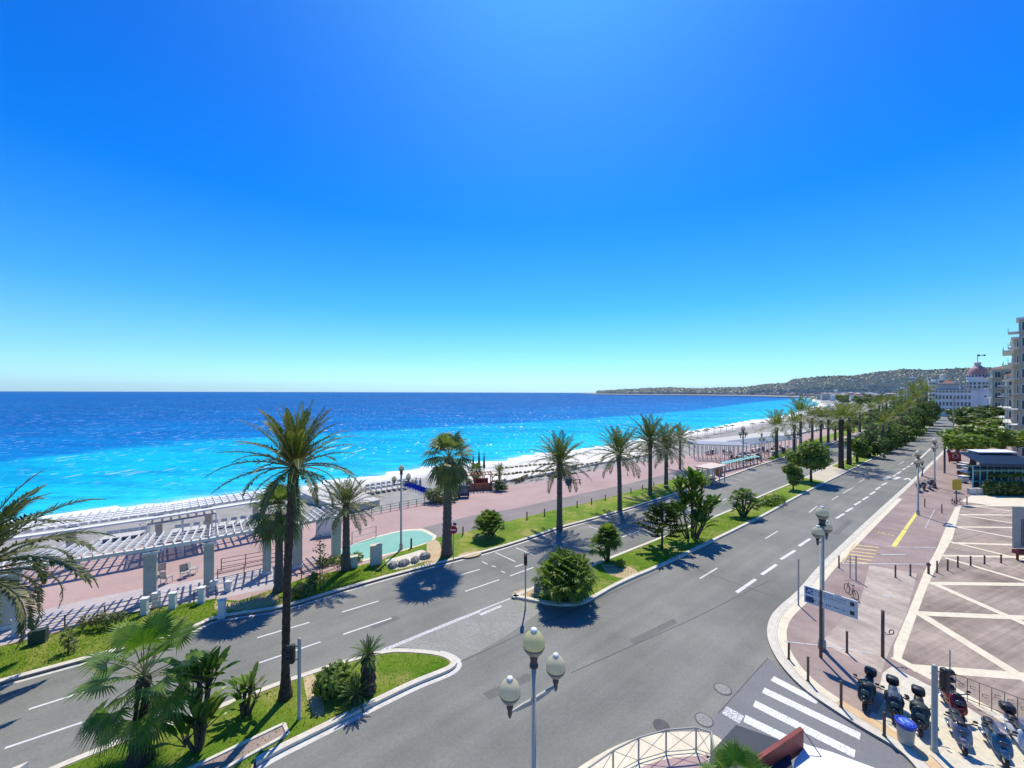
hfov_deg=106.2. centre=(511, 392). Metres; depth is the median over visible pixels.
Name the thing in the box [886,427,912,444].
evergreen tree
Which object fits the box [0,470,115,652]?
date palm
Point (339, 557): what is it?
shrub
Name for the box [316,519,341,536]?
wall
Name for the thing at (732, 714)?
worn zebra stripe
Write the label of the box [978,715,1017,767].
scooter
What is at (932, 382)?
apartment building
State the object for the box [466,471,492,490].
beach kiosk
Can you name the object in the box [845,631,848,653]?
bollard
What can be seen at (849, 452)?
fan palm
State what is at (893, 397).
date palm
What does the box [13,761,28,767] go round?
gate pillar
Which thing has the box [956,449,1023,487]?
restaurant pavilion
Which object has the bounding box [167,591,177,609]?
stone post
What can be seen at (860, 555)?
yellow hatching
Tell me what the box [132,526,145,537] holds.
sun lounger
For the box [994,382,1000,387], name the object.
window
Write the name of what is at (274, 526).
fan palm
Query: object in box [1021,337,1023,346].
window
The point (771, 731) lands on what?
zebra crossing
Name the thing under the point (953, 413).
post
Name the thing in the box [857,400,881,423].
date palm
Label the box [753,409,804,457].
date palm
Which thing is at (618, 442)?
date palm
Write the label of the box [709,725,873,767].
canopy
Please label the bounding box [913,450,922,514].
street lamp
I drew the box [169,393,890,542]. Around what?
ground
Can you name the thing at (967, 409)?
street tree
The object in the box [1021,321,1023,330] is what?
window
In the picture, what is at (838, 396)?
distant tree
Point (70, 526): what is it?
pergola
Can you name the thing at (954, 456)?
advertising panel
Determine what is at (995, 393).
window
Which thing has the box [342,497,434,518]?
railing
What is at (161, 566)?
chair
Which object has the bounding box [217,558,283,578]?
railing
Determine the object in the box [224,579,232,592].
stone post
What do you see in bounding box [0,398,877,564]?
beach
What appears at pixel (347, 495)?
date palm
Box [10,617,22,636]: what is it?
stone post
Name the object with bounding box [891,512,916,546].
yellow kerb line
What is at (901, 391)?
date palm
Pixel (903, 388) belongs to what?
apartment building
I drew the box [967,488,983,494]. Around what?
planter
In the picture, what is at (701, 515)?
bird of paradise plant
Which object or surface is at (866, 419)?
tree
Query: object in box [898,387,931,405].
date palm
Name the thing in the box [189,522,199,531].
sun lounger
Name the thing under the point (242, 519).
sun lounger
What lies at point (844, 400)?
distant tree
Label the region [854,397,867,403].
distant tree
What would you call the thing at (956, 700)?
scooter
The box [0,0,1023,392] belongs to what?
sky
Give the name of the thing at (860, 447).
leafy tree
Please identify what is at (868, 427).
evergreen tree
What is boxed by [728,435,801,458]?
pergola
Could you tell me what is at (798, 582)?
post
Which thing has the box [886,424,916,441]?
evergreen tree
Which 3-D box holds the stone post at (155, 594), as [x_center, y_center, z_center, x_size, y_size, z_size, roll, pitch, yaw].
[-24.517,14.334,26.503,0.440,1.066,0.380,0,0,-17]
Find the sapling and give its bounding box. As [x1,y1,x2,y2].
[312,534,329,590]
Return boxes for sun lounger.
[98,531,113,541]
[106,530,119,540]
[112,529,127,540]
[119,528,133,538]
[126,527,139,537]
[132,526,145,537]
[170,524,180,533]
[184,523,189,531]
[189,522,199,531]
[218,518,226,528]
[227,517,236,526]
[236,516,245,523]
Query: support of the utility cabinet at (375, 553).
on the lawn at (518, 529)
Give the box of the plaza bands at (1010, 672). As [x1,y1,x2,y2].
[891,495,1023,722]
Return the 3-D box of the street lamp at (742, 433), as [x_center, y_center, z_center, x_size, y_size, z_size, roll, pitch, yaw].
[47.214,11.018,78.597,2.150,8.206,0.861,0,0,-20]
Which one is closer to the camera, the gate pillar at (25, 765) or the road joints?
the gate pillar at (25, 765)
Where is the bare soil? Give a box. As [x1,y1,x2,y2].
[214,540,637,716]
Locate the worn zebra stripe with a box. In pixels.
[722,706,743,723]
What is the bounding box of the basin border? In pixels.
[335,529,436,563]
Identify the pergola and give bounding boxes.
[0,505,341,631]
[1,485,302,570]
[688,440,747,460]
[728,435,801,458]
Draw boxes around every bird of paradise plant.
[147,645,245,752]
[222,661,267,717]
[664,466,721,537]
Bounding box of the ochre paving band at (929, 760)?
[837,701,941,767]
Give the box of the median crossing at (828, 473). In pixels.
[806,466,846,480]
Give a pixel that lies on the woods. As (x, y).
(731, 389)
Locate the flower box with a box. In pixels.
[988,472,1023,477]
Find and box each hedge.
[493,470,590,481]
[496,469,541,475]
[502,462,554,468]
[514,474,528,482]
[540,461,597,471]
[981,479,1023,495]
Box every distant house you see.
[821,393,826,399]
[830,395,834,400]
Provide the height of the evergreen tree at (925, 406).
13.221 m
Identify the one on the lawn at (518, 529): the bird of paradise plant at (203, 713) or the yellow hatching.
the bird of paradise plant at (203, 713)
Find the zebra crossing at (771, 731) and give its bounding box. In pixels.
[743,676,860,756]
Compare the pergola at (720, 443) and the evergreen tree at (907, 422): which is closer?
the pergola at (720, 443)
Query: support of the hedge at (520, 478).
on the beach terrace
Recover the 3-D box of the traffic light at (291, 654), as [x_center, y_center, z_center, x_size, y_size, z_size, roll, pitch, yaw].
[-9.882,13.034,17.396,0.662,3.734,0.282,0,0,-10]
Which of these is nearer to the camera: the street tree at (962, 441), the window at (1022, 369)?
the street tree at (962, 441)
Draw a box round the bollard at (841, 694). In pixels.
[839,680,842,708]
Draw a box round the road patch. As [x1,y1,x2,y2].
[396,599,543,659]
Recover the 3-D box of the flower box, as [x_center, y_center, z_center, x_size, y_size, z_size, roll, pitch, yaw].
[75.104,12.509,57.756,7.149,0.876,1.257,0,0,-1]
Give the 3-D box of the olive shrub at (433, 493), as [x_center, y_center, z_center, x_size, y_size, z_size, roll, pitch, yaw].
[-9.646,13.890,51.775,4.769,2.231,2.886,0,0,0]
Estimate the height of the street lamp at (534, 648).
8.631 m
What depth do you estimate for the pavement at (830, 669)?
32.66 m
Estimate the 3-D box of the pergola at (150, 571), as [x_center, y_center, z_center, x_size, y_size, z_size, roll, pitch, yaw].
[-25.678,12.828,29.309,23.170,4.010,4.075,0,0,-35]
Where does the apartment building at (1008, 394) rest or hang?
on the pavement at (830, 669)
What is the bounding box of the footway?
[0,566,274,645]
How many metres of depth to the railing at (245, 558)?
32.59 m
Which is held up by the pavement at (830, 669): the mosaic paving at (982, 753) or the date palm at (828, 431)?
the mosaic paving at (982, 753)
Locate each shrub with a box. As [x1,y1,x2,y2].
[58,623,79,651]
[77,610,129,630]
[291,582,313,597]
[306,570,318,588]
[311,658,357,701]
[313,550,363,566]
[424,487,456,503]
[614,558,625,567]
[757,493,786,505]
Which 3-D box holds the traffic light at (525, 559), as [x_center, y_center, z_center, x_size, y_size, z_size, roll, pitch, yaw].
[0.925,12.983,26.348,0.240,3.899,0.460,0,0,0]
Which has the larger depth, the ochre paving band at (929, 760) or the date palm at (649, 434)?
the date palm at (649, 434)
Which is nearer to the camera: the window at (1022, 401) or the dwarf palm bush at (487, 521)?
the dwarf palm bush at (487, 521)
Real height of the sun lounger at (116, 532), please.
0.794 m
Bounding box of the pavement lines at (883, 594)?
[784,505,935,653]
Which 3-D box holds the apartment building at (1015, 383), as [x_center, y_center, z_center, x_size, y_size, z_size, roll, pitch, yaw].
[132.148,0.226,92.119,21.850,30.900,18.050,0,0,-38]
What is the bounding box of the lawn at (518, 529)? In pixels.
[0,423,927,767]
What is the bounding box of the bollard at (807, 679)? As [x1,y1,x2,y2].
[806,656,809,681]
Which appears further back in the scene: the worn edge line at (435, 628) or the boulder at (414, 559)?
the boulder at (414, 559)
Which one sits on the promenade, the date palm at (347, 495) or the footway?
the footway
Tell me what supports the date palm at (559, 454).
on the lawn at (518, 529)
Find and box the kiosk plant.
[492,479,507,491]
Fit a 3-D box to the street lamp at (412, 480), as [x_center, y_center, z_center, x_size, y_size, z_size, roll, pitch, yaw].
[-16.000,13.700,59.477,1.993,2.465,0.689,0,0,-20]
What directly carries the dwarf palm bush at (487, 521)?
on the lawn at (518, 529)
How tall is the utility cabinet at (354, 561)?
1.063 m
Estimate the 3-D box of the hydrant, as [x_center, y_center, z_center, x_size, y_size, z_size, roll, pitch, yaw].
[34.338,14.508,31.698,0.280,0.950,0.280,0,0,0]
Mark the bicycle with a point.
(852, 590)
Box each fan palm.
[62,605,214,767]
[244,480,311,593]
[419,431,476,556]
[469,461,484,477]
[695,736,771,767]
[818,401,863,468]
[826,404,872,464]
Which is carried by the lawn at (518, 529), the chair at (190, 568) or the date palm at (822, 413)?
the date palm at (822, 413)
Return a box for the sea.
[0,391,819,520]
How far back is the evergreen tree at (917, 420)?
136.84 m
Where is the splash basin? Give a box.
[341,530,432,559]
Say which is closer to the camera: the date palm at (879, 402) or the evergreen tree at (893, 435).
the evergreen tree at (893, 435)
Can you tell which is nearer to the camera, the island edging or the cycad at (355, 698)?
the island edging
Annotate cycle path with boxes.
[423,469,715,537]
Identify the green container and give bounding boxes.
[27,626,48,645]
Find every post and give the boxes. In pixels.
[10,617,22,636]
[139,596,149,615]
[151,591,161,607]
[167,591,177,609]
[197,585,206,603]
[209,579,217,592]
[217,598,226,619]
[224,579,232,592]
[797,558,799,605]
[855,555,856,580]
[881,610,893,657]
[943,429,945,472]
[949,650,950,668]
[953,395,953,448]
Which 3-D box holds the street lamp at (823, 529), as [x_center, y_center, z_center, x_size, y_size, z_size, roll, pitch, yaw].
[18.059,10.839,22.395,2.043,8.391,0.635,0,0,-37]
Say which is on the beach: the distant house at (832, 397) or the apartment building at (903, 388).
the distant house at (832, 397)
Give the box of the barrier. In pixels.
[955,674,1023,721]
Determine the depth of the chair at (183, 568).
30.70 m
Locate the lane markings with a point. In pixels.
(497, 580)
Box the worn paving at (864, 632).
[825,565,916,672]
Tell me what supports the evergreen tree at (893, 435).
on the lawn at (518, 529)
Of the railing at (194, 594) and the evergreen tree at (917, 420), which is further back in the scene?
the evergreen tree at (917, 420)
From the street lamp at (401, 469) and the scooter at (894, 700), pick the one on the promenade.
the street lamp at (401, 469)
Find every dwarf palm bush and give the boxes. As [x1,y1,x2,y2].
[472,509,506,538]
[531,546,598,606]
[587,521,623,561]
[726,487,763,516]
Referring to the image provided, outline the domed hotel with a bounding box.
[934,354,989,415]
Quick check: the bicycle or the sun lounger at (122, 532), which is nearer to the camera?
the bicycle
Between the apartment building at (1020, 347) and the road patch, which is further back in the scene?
the apartment building at (1020, 347)
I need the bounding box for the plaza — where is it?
[892,495,1023,727]
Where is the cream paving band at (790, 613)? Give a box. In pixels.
[777,498,901,702]
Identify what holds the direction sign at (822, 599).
on the pavement at (830, 669)
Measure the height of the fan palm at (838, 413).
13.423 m
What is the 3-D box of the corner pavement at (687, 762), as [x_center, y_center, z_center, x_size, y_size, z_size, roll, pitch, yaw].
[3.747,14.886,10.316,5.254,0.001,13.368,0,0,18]
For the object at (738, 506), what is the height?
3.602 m
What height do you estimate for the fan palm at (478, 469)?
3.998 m
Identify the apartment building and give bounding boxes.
[897,387,905,396]
[928,379,937,400]
[938,374,947,382]
[984,366,1011,409]
[998,373,1011,429]
[1002,337,1018,454]
[1007,317,1023,457]
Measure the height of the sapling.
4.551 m
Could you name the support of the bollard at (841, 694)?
on the pavement at (830, 669)
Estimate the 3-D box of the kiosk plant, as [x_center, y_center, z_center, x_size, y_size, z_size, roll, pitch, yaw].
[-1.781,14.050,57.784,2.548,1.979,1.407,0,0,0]
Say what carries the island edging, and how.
on the island base
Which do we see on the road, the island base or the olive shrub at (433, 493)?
the island base
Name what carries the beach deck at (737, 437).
on the beach
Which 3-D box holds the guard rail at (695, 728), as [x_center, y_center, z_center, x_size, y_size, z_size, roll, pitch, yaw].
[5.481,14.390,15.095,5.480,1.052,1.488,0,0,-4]
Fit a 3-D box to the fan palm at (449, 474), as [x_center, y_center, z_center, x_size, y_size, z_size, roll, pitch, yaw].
[-5.877,9.164,35.103,5.755,11.700,5.658,0,0,0]
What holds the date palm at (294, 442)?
on the lawn at (518, 529)
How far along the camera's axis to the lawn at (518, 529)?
23.18 m
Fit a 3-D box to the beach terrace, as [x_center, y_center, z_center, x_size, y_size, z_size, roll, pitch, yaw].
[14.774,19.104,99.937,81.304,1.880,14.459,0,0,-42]
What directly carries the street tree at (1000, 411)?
on the pavement at (830, 669)
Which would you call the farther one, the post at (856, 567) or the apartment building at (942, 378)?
the apartment building at (942, 378)
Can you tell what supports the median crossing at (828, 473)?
on the lawn at (518, 529)
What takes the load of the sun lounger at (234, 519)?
on the beach
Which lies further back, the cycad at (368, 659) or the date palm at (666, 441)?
the date palm at (666, 441)
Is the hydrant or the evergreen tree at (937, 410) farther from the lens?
the evergreen tree at (937, 410)
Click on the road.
(626, 692)
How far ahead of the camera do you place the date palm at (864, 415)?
147.04 m
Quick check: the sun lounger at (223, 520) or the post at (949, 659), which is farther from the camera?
the sun lounger at (223, 520)
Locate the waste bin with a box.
[894,715,917,747]
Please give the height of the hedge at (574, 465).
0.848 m
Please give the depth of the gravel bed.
34.28 m
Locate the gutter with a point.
(326, 732)
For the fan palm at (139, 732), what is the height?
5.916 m
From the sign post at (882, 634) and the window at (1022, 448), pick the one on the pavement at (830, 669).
the sign post at (882, 634)
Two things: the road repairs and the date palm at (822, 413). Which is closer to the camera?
the road repairs
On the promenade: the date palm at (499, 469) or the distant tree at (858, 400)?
the date palm at (499, 469)
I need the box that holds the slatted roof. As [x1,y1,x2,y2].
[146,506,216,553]
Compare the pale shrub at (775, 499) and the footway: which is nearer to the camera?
the footway
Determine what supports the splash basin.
on the basin border
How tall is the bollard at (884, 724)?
1.096 m
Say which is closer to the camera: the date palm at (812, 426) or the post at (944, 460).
the post at (944, 460)
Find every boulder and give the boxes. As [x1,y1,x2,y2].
[388,561,397,568]
[398,559,409,566]
[410,556,418,563]
[419,552,430,559]
[534,582,547,591]
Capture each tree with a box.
[781,462,804,489]
[785,438,833,481]
[835,395,845,400]
[838,397,850,403]
[844,438,872,461]
[851,418,867,426]
[852,430,889,457]
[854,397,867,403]
[857,416,877,424]
[862,422,879,431]
[867,431,898,452]
[874,429,904,448]
[880,407,898,416]
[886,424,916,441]
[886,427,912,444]
[891,418,925,436]
[897,406,935,427]
[899,414,926,434]
[907,402,932,419]
[913,400,936,427]
[930,401,943,421]
[936,429,1000,477]
[942,406,999,425]
[949,409,996,424]
[950,424,1023,447]
[968,415,1004,427]
[974,405,1004,416]
[994,430,1023,448]
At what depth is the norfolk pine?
36.21 m
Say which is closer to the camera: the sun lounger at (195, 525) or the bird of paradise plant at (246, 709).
the bird of paradise plant at (246, 709)
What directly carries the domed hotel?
on the ground at (699, 395)
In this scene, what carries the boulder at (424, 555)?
on the gravel bed
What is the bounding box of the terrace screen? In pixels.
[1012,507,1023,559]
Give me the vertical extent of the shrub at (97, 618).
1.256 m
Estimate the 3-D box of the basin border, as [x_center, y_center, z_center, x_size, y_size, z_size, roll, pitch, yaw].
[-12.336,14.833,37.493,9.969,0.001,5.170,0,0,-44]
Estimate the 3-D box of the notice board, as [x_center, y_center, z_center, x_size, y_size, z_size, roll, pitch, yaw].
[60.088,13.401,51.964,1.250,3.318,0.200,0,0,0]
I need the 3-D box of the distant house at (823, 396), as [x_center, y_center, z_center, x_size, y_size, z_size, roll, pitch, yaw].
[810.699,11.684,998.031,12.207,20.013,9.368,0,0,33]
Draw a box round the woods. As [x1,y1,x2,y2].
[596,367,995,392]
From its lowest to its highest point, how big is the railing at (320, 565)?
0.960 m
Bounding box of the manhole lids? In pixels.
[696,683,730,725]
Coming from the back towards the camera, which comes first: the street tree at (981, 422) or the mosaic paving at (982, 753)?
the street tree at (981, 422)
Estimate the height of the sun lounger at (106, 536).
0.794 m
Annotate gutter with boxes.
[0,482,715,767]
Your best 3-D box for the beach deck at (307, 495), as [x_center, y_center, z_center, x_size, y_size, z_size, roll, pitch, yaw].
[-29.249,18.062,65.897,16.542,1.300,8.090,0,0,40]
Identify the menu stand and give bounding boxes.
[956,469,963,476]
[957,475,969,482]
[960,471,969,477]
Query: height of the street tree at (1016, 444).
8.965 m
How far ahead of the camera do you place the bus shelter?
63.19 m
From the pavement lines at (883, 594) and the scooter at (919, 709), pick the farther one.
the pavement lines at (883, 594)
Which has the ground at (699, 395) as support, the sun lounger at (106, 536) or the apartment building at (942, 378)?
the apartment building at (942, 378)
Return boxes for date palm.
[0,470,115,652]
[206,399,362,702]
[310,475,384,571]
[490,462,510,485]
[528,430,596,529]
[584,424,654,511]
[622,413,685,494]
[636,421,699,487]
[670,422,699,469]
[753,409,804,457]
[771,408,815,451]
[781,394,826,446]
[795,403,834,441]
[804,406,835,442]
[815,405,838,441]
[824,410,853,440]
[853,402,875,431]
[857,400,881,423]
[869,412,898,439]
[870,396,889,421]
[873,409,910,432]
[879,395,893,421]
[886,393,904,418]
[889,396,927,416]
[891,388,908,403]
[891,402,916,424]
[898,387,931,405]
[899,382,922,399]
[908,378,929,400]
[909,382,941,400]
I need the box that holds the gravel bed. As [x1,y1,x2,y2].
[385,550,426,569]
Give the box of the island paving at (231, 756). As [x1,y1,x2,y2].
[196,726,284,767]
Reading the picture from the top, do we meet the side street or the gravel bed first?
the gravel bed
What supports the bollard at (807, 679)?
on the pavement at (830, 669)
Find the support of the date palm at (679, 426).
on the promenade
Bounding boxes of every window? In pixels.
[994,372,1000,377]
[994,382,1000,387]
[994,392,1000,397]
[1020,384,1023,393]
[1020,447,1023,456]
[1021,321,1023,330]
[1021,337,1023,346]
[1021,368,1023,377]
[1021,400,1023,409]
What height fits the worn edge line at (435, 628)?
0.001 m
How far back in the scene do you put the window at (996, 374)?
149.06 m
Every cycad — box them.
[333,671,373,713]
[346,633,386,697]
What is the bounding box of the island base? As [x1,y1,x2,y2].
[63,463,837,767]
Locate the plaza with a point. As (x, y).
(1002, 640)
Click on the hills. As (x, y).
(888, 379)
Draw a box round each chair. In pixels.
[158,562,165,571]
[159,571,172,584]
[179,563,190,579]
[187,561,197,575]
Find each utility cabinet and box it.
[350,554,357,567]
[369,542,382,565]
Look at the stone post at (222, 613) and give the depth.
25.22 m
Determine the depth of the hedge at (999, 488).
56.03 m
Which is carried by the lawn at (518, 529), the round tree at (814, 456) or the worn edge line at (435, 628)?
the round tree at (814, 456)
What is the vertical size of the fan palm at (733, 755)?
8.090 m
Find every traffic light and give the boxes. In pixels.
[285,637,301,720]
[524,552,526,608]
[930,664,955,753]
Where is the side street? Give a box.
[705,659,907,767]
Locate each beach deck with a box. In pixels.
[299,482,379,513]
[688,427,826,443]
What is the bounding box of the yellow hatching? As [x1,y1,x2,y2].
[842,543,878,563]
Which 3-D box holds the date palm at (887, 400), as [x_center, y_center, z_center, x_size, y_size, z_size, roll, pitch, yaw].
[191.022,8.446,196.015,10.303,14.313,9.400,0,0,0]
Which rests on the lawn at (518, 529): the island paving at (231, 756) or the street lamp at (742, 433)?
the island paving at (231, 756)
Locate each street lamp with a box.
[391,464,410,549]
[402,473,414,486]
[499,627,564,767]
[738,426,747,465]
[759,433,764,461]
[811,506,832,650]
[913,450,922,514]
[920,461,924,475]
[931,438,937,486]
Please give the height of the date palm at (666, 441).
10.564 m
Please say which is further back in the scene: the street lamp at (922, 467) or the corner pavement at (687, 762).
the street lamp at (922, 467)
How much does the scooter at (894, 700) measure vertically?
1.482 m
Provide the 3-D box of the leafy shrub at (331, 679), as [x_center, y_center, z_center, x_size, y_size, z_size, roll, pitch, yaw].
[-8.698,14.162,18.845,2.106,1.701,1.572,0,0,-21]
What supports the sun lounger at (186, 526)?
on the beach
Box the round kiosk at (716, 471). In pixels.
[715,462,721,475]
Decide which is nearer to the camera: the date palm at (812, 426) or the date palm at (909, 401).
the date palm at (812, 426)
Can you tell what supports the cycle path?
on the promenade
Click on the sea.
(122, 450)
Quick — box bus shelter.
[694,463,726,485]
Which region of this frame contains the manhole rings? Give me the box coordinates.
[653,683,731,732]
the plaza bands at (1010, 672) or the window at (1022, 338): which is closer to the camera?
the plaza bands at (1010, 672)
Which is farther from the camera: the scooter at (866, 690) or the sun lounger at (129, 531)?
the sun lounger at (129, 531)
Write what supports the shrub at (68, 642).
on the lawn at (518, 529)
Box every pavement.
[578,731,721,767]
[641,753,709,767]
[767,424,1011,767]
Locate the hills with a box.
[596,368,989,395]
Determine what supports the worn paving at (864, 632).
on the pavement at (830, 669)
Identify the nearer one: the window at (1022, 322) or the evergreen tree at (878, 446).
the window at (1022, 322)
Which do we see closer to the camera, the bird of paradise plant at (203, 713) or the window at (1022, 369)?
the bird of paradise plant at (203, 713)
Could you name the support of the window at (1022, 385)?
in the apartment building at (1020, 347)
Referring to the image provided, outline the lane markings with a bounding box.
[5,448,930,748]
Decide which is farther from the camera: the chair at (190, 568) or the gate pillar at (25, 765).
the chair at (190, 568)
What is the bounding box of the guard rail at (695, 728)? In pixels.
[587,726,714,767]
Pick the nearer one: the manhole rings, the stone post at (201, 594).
the manhole rings
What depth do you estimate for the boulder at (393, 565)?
32.42 m
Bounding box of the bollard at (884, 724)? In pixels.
[882,711,886,736]
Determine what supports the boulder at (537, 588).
on the bare soil
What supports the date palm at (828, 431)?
on the promenade
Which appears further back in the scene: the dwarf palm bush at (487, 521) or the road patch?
the dwarf palm bush at (487, 521)
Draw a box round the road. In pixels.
[0,416,952,767]
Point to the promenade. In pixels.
(117, 574)
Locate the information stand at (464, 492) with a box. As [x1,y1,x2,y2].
[459,485,469,497]
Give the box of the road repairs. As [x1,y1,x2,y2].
[149,520,851,719]
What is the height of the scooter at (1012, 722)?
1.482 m
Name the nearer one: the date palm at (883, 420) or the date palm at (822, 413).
the date palm at (883, 420)
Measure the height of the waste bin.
0.952 m
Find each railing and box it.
[20,598,139,637]
[149,586,216,608]
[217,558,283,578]
[221,549,283,570]
[301,555,341,577]
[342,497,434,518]
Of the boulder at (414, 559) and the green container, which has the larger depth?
the boulder at (414, 559)
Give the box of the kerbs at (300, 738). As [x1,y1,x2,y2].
[0,426,928,767]
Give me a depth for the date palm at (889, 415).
106.26 m
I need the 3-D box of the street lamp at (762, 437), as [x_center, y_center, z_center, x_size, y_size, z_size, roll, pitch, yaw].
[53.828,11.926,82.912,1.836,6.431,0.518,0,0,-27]
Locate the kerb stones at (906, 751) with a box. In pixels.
[767,425,954,767]
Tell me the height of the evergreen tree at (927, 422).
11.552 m
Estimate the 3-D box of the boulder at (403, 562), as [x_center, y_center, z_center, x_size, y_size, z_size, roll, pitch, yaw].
[-9.307,14.671,33.080,1.032,0.562,0.807,0,0,-44]
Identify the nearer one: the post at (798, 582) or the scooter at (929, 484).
the post at (798, 582)
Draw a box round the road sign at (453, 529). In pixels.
[449,523,456,561]
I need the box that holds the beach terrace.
[458,447,647,484]
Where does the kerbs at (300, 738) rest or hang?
on the road
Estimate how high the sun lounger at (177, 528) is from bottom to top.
0.794 m
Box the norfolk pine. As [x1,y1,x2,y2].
[633,502,693,549]
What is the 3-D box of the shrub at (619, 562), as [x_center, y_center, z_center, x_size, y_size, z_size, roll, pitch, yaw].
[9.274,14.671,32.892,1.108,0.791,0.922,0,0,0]
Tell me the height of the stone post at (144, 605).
1.176 m
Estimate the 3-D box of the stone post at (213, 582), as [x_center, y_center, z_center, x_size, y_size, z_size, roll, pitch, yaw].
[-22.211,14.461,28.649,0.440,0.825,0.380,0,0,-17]
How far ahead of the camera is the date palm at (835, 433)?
120.28 m
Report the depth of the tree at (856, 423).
169.13 m
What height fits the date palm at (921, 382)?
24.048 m
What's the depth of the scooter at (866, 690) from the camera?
18.21 m
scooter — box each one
[853,665,879,710]
[880,674,908,724]
[904,684,930,736]
[919,480,927,490]
[925,480,932,489]
[938,680,970,722]
[944,707,977,755]
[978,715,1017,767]
[998,700,1023,749]
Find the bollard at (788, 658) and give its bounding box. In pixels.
[787,642,790,659]
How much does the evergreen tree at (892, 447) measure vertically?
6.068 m
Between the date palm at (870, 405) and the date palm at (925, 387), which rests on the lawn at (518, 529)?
the date palm at (925, 387)
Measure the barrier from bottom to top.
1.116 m
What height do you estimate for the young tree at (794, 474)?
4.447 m
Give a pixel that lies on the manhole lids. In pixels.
(703, 719)
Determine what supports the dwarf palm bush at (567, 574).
on the lawn at (518, 529)
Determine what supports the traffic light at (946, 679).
on the pavement at (830, 669)
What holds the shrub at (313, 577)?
on the lawn at (518, 529)
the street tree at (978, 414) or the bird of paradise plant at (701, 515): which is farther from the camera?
the street tree at (978, 414)
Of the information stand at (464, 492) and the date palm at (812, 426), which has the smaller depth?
the information stand at (464, 492)
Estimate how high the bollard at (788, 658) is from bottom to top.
0.972 m
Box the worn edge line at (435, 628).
[382,598,510,649]
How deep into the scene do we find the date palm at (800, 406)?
103.64 m
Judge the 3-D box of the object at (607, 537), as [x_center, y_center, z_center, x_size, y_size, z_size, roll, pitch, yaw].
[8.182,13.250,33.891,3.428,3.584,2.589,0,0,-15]
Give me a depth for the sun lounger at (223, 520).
53.23 m
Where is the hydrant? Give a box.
[926,562,930,573]
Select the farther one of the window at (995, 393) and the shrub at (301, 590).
the window at (995, 393)
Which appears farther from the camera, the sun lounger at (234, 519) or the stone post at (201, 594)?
the sun lounger at (234, 519)
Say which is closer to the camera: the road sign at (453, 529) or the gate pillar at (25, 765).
the gate pillar at (25, 765)
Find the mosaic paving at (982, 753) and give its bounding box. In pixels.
[868,667,1023,767]
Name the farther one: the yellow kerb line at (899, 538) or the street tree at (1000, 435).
the street tree at (1000, 435)
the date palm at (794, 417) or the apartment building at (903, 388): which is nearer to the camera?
the date palm at (794, 417)
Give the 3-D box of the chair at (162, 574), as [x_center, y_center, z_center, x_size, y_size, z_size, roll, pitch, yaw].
[-26.805,14.288,29.797,0.550,1.023,0.602,0,0,8]
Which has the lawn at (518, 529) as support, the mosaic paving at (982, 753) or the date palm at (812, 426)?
the date palm at (812, 426)
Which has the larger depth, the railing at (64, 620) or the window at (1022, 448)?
the window at (1022, 448)
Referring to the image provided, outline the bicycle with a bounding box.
[844,580,858,599]
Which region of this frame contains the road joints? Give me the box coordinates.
[456,561,771,712]
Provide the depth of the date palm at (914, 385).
204.27 m
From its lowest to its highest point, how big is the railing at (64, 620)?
0.960 m
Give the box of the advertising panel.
[948,452,960,462]
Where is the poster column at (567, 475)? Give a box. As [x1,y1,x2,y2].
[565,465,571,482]
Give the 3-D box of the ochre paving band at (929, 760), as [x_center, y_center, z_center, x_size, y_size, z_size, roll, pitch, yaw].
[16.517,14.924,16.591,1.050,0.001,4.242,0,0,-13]
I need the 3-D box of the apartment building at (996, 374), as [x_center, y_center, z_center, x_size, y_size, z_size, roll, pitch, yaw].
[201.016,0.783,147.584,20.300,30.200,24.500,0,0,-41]
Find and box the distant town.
[628,385,989,395]
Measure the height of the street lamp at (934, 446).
7.863 m
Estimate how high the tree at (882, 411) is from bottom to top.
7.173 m
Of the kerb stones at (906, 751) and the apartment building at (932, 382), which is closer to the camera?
the kerb stones at (906, 751)
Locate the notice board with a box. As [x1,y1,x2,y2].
[952,479,961,503]
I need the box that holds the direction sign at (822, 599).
[804,585,857,657]
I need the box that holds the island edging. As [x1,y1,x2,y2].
[188,722,289,767]
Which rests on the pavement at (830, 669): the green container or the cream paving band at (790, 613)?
the cream paving band at (790, 613)
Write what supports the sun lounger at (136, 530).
on the beach
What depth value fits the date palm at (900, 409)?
126.34 m
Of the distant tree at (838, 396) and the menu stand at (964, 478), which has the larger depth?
the distant tree at (838, 396)
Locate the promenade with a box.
[0,416,898,683]

